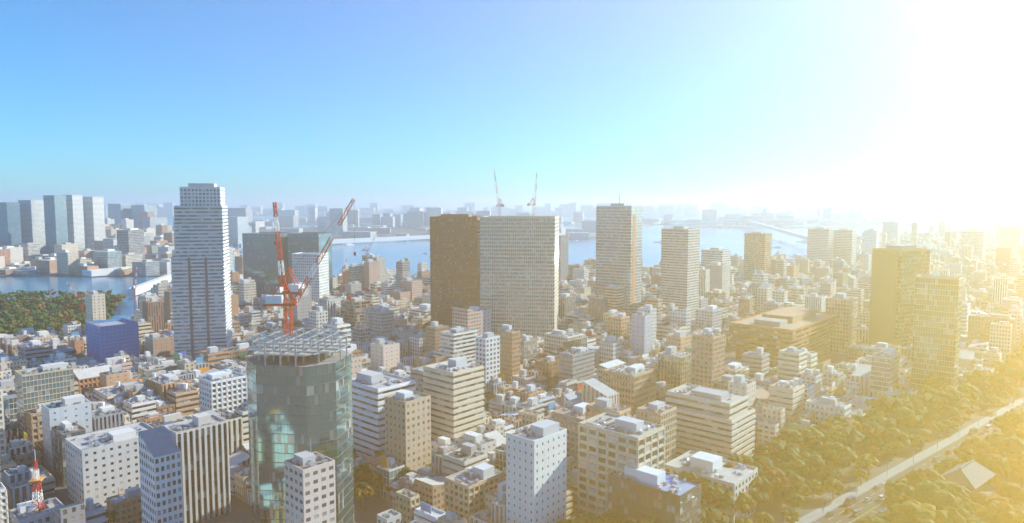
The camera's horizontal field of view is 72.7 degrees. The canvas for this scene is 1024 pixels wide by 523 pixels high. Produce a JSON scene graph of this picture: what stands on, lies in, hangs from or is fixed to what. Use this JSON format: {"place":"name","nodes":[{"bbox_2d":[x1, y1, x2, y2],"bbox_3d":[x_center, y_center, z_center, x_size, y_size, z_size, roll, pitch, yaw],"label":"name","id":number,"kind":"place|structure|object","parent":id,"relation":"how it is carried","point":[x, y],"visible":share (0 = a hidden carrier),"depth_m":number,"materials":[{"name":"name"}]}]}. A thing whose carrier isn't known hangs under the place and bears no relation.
{"place":"outdoors","nodes":[
{"label":"outdoors","id":0,"kind":"place"},
{"bbox_2d":[1,299,123,335],"bbox_3d":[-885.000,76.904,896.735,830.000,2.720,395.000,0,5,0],"label":"park lawn ground","id":1,"kind":"structure","parent":0,"point":[60,332],"depth_m":996.95,"materials":[{"name":"green plant"}]},
{"bbox_2d":[6,296,138,319],"bbox_3d":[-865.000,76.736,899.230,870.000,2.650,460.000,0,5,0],"label":"moat water","id":2,"kind":"structure","parent":0,"point":[124,307],"depth_m":997.42,"materials":[{"name":"liquid"}]},
{"bbox_2d":[0,245,234,276],"bbox_3d":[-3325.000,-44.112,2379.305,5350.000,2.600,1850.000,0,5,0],"label":"ground","id":3,"kind":"structure","parent":0,"point":[55,275],"depth_m":1462.74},
{"bbox_2d":[0,211,251,275],"bbox_3d":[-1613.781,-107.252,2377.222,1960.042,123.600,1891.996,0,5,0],"label":"buildings","id":4,"kind":"structure","parent":3,"relation":"on","point":[149,249],"depth_m":1614.35,"materials":[{"name":"concrete"}]},
{"bbox_2d":[0,289,759,522],"bbox_3d":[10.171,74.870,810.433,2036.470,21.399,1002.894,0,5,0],"label":"park trees","id":5,"kind":"object","parent":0,"point":[14,318],"visible":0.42,"depth_m":906.66,"materials":[{"name":"green plant"}]},
{"bbox_2d":[259,227,595,239],"bbox_3d":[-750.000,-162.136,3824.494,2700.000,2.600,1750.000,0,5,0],"label":"ground","id":6,"kind":"structure","parent":0,"point":[400,230],"depth_m":3863.27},
{"bbox_2d":[269,221,678,224],"bbox_3d":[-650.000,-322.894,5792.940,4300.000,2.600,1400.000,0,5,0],"label":"ground","id":7,"kind":"structure","parent":0,"point":[308,223],"depth_m":5506.24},
{"bbox_2d":[0,206,1023,295],"bbox_3d":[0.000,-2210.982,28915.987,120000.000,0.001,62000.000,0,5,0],"label":"sea","id":8,"kind":"structure","parent":0,"point":[580,250],"depth_m":2565.36,"materials":[{"name":"liquid"}]},
{"bbox_2d":[82,207,961,295],"bbox_3d":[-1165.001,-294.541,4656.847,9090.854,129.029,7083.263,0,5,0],"label":"bridge","id":9,"kind":"structure","parent":8,"relation":"on","point":[144,287],"depth_m":3027.50,"materials":[{"name":"metal"}]},
{"bbox_2d":[0,0,1023,205],"label":"sky","id":10,"kind":"structure","parent":0,"point":[265,102],"materials":[{"name":"blue"}]},
{"bbox_2d":[9,342,1023,522],"bbox_3d":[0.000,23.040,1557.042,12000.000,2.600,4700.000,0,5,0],"label":"ground","id":11,"kind":"structure","parent":0,"point":[240,512],"depth_m":372.84,"materials":[{"name":"grey asphalt"}]},
{"bbox_2d":[28,170,536,511],"bbox_3d":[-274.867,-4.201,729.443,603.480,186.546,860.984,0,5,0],"label":"cranes","id":12,"kind":"object","parent":11,"relation":"on","point":[300,290],"visible":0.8,"depth_m":309.73,"materials":[{"name":"metal"}]},
{"bbox_2d":[0,183,1023,522],"bbox_3d":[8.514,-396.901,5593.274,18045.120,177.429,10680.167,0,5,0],"label":"city","id":13,"kind":"object","parent":11,"relation":"on","point":[294,393],"visible":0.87,"depth_m":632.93,"materials":[{"name":"concrete"}]},
{"bbox_2d":[138,233,1023,331],"bbox_3d":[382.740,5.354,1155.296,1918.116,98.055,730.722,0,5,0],"label":"city","id":14,"kind":"object","parent":11,"relation":"on","point":[992,287],"visible":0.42,"depth_m":1017.93,"materials":[{"name":"concrete"}]},
{"bbox_2d":[353,345,1023,522],"bbox_3d":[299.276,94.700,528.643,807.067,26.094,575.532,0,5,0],"label":"avenue trees","id":15,"kind":"object","parent":11,"relation":"on","point":[836,439],"visible":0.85,"depth_m":365.48,"materials":[{"name":"green plant"}]},
{"bbox_2d":[784,395,1023,522],"bbox_3d":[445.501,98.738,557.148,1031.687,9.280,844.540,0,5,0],"label":"road","id":16,"kind":"structure","parent":11,"relation":"on","point":[860,502],"depth_m":375.52,"materials":[{"name":"grey asphalt"}]},
{"bbox_2d":[942,459,997,493],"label":"roof","id":17,"kind":"structure","parent":11,"relation":"on","point":[972,476],"depth_m":338.14,"materials":[{"name":"metal"}]},
{"bbox_2d":[257,214,1022,215],"bbox_3d":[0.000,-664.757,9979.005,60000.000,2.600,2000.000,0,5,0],"label":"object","id":18,"kind":"structure","parent":0,"point":[746,215],"depth_m":9580.74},
{"bbox_2d":[679,222,981,227],"bbox_3d":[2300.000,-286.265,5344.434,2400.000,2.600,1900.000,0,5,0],"label":"ground","id":19,"kind":"structure","parent":0,"point":[879,226],"depth_m":4748.89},
{"bbox_2d":[773,220,1023,268],"bbox_3d":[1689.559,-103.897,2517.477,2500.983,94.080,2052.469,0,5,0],"label":"city","id":20,"kind":"object","parent":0,"point":[942,244],"visible":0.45,"depth_m":2105.51,"materials":[{"name":"concrete"}]}
]}

